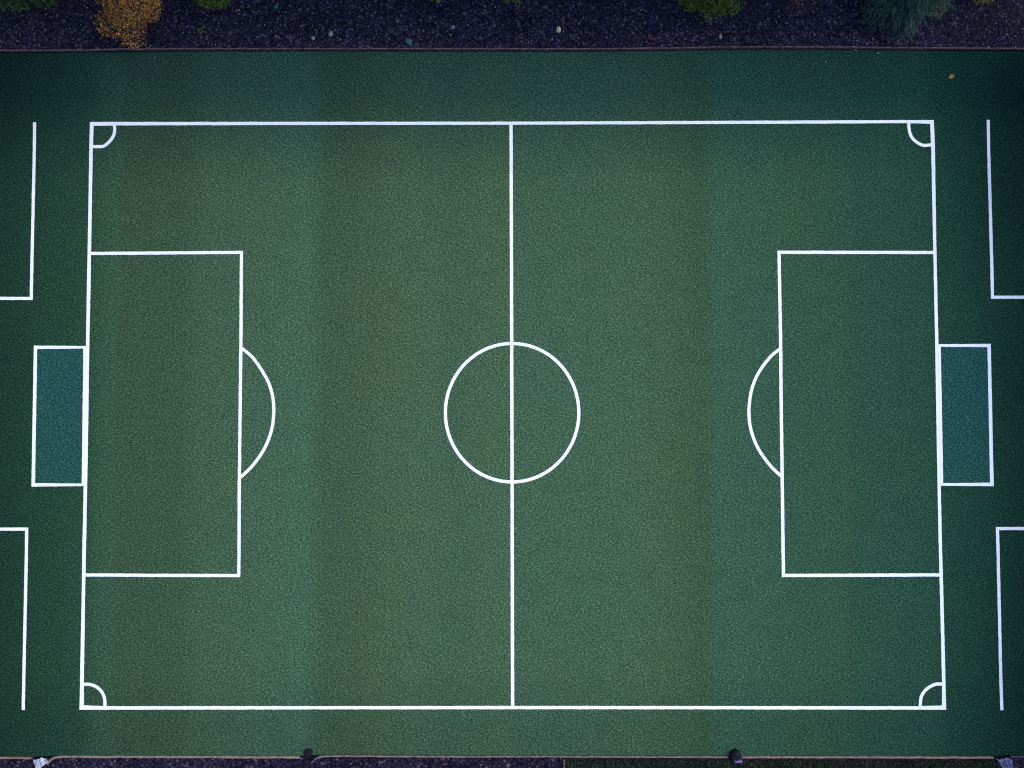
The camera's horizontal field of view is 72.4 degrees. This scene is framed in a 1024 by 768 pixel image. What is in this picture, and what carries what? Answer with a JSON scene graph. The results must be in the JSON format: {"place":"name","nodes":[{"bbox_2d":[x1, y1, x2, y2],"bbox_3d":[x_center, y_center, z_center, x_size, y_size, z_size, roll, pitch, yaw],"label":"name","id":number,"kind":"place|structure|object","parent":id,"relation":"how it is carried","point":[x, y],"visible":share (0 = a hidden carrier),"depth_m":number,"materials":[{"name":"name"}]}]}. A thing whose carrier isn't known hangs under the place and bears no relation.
{"place":"outdoors","nodes":[
{"label":"outdoors","id":0,"kind":"place"},
{"bbox_2d":[0,0,1023,49],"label":"gravel bed","id":1,"kind":"object","parent":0,"point":[943,30],"visible":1,"depth_m":35.56,"materials":[{"name":"grey gravel"}]},
{"bbox_2d":[0,0,59,11],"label":"green bush","id":2,"kind":"object","parent":1,"relation":"on","point":[21,4],"visible":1,"depth_m":33.95,"materials":[{"name":"green plant"}]},
{"bbox_2d":[93,0,163,49],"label":"autumn bush","id":3,"kind":"object","parent":1,"relation":"on","point":[143,13],"visible":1,"depth_m":33.27,"materials":[{"name":"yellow plant"}]},
{"bbox_2d":[193,0,231,10],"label":"green bush","id":4,"kind":"object","parent":1,"relation":"on","point":[219,3],"visible":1,"depth_m":34.41,"materials":[{"name":"green plant"}]},
{"bbox_2d":[405,38,412,45],"bbox_3d":[-5.230,-17.348,35.459,0.362,0.243,0.320,19,88,1],"label":"stone","id":5,"kind":"object","parent":1,"relation":"on","point":[408,41],"visible":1,"depth_m":35.39,"materials":[{"name":"stone"}]},
{"bbox_2d":[502,0,521,6],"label":"green tuft","id":6,"kind":"object","parent":1,"relation":"on","point":[513,1],"visible":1,"depth_m":35.27,"materials":[{"name":"green plant"}]},
{"bbox_2d":[678,0,746,19],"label":"green bush","id":7,"kind":"object","parent":1,"relation":"on","point":[720,6],"visible":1,"depth_m":34.02,"materials":[{"name":"green plant"}]},
{"bbox_2d":[789,0,817,15],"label":"bare shrub","id":8,"kind":"object","parent":1,"relation":"on","point":[802,6],"visible":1,"depth_m":35.00,"materials":[{"name":"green plant"}]},
{"bbox_2d":[860,0,956,47],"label":"conifer","id":9,"kind":"object","parent":1,"relation":"on","point":[909,12],"visible":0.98,"depth_m":34.67,"materials":[{"name":"green plant"}]},
{"bbox_2d":[913,0,946,18],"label":"grey shrub","id":10,"kind":"object","parent":1,"relation":"on","point":[937,8],"visible":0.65,"depth_m":34.64,"materials":[{"name":"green plant"}]},
{"bbox_2d":[972,0,993,4],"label":"ochre shrub","id":11,"kind":"object","parent":1,"relation":"on","point":[981,1],"visible":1,"depth_m":35.07,"materials":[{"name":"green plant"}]},
{"bbox_2d":[0,49,1023,767],"bbox_3d":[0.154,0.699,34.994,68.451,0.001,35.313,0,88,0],"label":"turf","id":12,"kind":"structure","parent":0,"point":[376,544],"depth_m":34.99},
{"bbox_2d":[0,527,27,709],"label":"line","id":13,"kind":"object","parent":12,"relation":"on","point":[25,607],"visible":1,"depth_m":34.70,"materials":[{"name":"paint"}]},
{"bbox_2d":[0,756,33,758],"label":"kerb","id":14,"kind":"structure","parent":12,"relation":"on","point":[15,757],"depth_m":34.45,"materials":[{"name":"concrete"}]},
{"bbox_2d":[0,122,35,299],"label":"line","id":15,"kind":"object","parent":12,"relation":"on","point":[32,225],"visible":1,"depth_m":35.23,"materials":[{"name":"paint"}]},
{"bbox_2d":[31,346,85,486],"bbox_3d":[-22.628,1.593,34.963,2.648,0.004,7.037,0,88,0],"label":"goal box","id":16,"kind":"object","parent":12,"relation":"on","point":[58,424],"visible":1,"depth_m":34.96,"materials":[{"name":"paint"}]},
{"bbox_2d":[82,683,105,706],"bbox_3d":[-20.503,15.236,34.574,1.687,0.001,0.554,45,89,1],"label":"corner arc","id":17,"kind":"object","parent":12,"relation":"on","point":[99,689],"visible":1,"depth_m":34.58,"materials":[{"name":"paint"}]},
{"bbox_2d":[92,124,115,147],"bbox_3d":[-20.480,-12.398,35.358,0.580,0.001,1.700,44,89,1],"label":"corner arc","id":18,"kind":"object","parent":12,"relation":"on","point":[109,141],"visible":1,"depth_m":35.35,"materials":[{"name":"paint"}]},
{"bbox_2d":[86,251,242,576],"bbox_3d":[-17.320,1.444,34.965,7.682,0.001,16.290,0,88,0],"label":"penalty area","id":19,"kind":"object","parent":12,"relation":"on","point":[239,420],"visible":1,"depth_m":34.96,"materials":[{"name":"paint"}]},
{"bbox_2d":[46,755,299,764],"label":"kerb","id":20,"kind":"structure","parent":12,"relation":"on","point":[175,756],"depth_m":34.44,"materials":[{"name":"concrete"}]},
{"bbox_2d":[33,757,47,767],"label":"crumpled sheet","id":21,"kind":"object","parent":20,"relation":"on","point":[40,762],"visible":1,"depth_m":34.36,"materials":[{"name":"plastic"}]},
{"bbox_2d":[239,348,274,477],"bbox_3d":[-12.702,1.434,34.961,1.768,0.001,6.558,0,88,0],"label":"penalty arc","id":22,"kind":"object","parent":12,"relation":"on","point":[253,358],"visible":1,"depth_m":34.96,"materials":[{"name":"paint"}]},
{"bbox_2d":[0,757,562,767],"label":"gravel bed","id":23,"kind":"object","parent":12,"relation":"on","point":[502,762],"visible":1,"depth_m":34.52,"materials":[{"name":"grey gravel"}]},
{"bbox_2d":[303,748,312,763],"bbox_3d":[-10.044,18.340,34.424,0.450,0.180,0.768,0,88,0],"label":"bollard","id":24,"kind":"object","parent":12,"relation":"on","point":[308,752],"visible":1,"depth_m":34.42,"materials":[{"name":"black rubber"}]},
{"bbox_2d":[509,125,513,705],"bbox_3d":[-0.006,1.398,34.966,0.179,0.001,29.004,0,88,0],"label":"halfway line","id":25,"kind":"object","parent":12,"relation":"on","point":[511,414],"visible":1,"depth_m":34.95,"materials":[{"name":"paint"}]},
{"bbox_2d":[444,342,579,483],"bbox_3d":[0.005,1.424,34.962,6.825,0.001,7.070,0,88,0],"label":"circle","id":26,"kind":"object","parent":12,"relation":"on","point":[564,455],"visible":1,"depth_m":34.96,"materials":[{"name":"paint"}]},
{"bbox_2d":[0,46,1023,51],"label":"kerb","id":27,"kind":"structure","parent":12,"relation":"on","point":[531,49],"depth_m":35.49,"materials":[{"name":"concrete"}]},
{"bbox_2d":[79,120,945,709],"bbox_3d":[0.039,1.366,34.971,42.788,0.001,29.444,0,88,0],"label":"pitch boundary","id":28,"kind":"object","parent":12,"relation":"on","point":[83,706],"visible":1,"depth_m":34.93,"materials":[{"name":"paint"}]},
{"bbox_2d":[311,754,727,763],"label":"kerb","id":29,"kind":"structure","parent":12,"relation":"on","point":[562,756],"depth_m":34.46,"materials":[{"name":"concrete"}]},
{"bbox_2d":[730,749,742,762],"bbox_3d":[11.000,18.256,34.346,0.560,0.340,0.568,0,88,0],"label":"bollard","id":30,"kind":"object","parent":12,"relation":"on","point":[735,755],"visible":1,"depth_m":34.23,"materials":[{"name":"black rubber"}]},
{"bbox_2d":[747,347,782,477],"bbox_3d":[12.623,1.417,34.962,1.743,0.001,6.511,0,88,0],"label":"penalty arc","id":31,"kind":"object","parent":12,"relation":"on","point":[780,475],"visible":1,"depth_m":34.96,"materials":[{"name":"paint"}]},
{"bbox_2d":[565,757,999,767],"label":"soil strip","id":32,"kind":"object","parent":12,"relation":"on","point":[766,765],"visible":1,"depth_m":34.52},
{"bbox_2d":[777,251,940,576],"bbox_3d":[17.308,1.435,34.965,7.923,0.001,16.296,0,88,0],"label":"penalty area","id":33,"kind":"object","parent":12,"relation":"on","point":[779,253],"visible":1,"depth_m":34.95,"materials":[{"name":"paint"}]},
{"bbox_2d":[741,755,993,758],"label":"kerb","id":34,"kind":"structure","parent":12,"relation":"on","point":[850,756],"depth_m":34.45,"materials":[{"name":"concrete"}]},
{"bbox_2d":[907,122,931,146],"bbox_3d":[20.466,-12.481,35.360,1.752,0.001,0.600,44,89,1],"label":"corner arc","id":35,"kind":"object","parent":12,"relation":"on","point":[914,139],"visible":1,"depth_m":35.36,"materials":[{"name":"paint"}]},
{"bbox_2d":[919,682,942,706],"bbox_3d":[20.567,15.240,34.574,0.523,0.001,1.691,45,89,1],"label":"corner arc","id":36,"kind":"object","parent":12,"relation":"on","point":[928,688],"visible":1,"depth_m":34.58,"materials":[{"name":"paint"}]},
{"bbox_2d":[938,344,993,485],"bbox_3d":[22.669,1.538,34.965,2.653,0.004,7.106,0,88,0],"label":"goal box","id":37,"kind":"object","parent":12,"relation":"on","point":[965,414],"visible":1,"depth_m":34.97,"materials":[{"name":"paint"}]},
{"bbox_2d":[987,120,1023,298],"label":"line","id":38,"kind":"object","parent":12,"relation":"on","point":[990,224],"visible":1,"depth_m":35.24,"materials":[{"name":"paint"}]},
{"bbox_2d":[996,527,1023,709],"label":"line","id":39,"kind":"object","parent":12,"relation":"on","point":[999,606],"visible":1,"depth_m":34.70,"materials":[{"name":"paint"}]},
{"bbox_2d":[1001,757,1023,767],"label":"gravel bed","id":40,"kind":"object","parent":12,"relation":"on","point":[1018,762],"visible":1,"depth_m":34.52,"materials":[{"name":"grey gravel"}]},
{"bbox_2d":[997,758,1012,767],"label":"pleated sheet","id":41,"kind":"object","parent":40,"relation":"on","point":[1006,763],"visible":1,"depth_m":34.34,"materials":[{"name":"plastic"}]}
]}

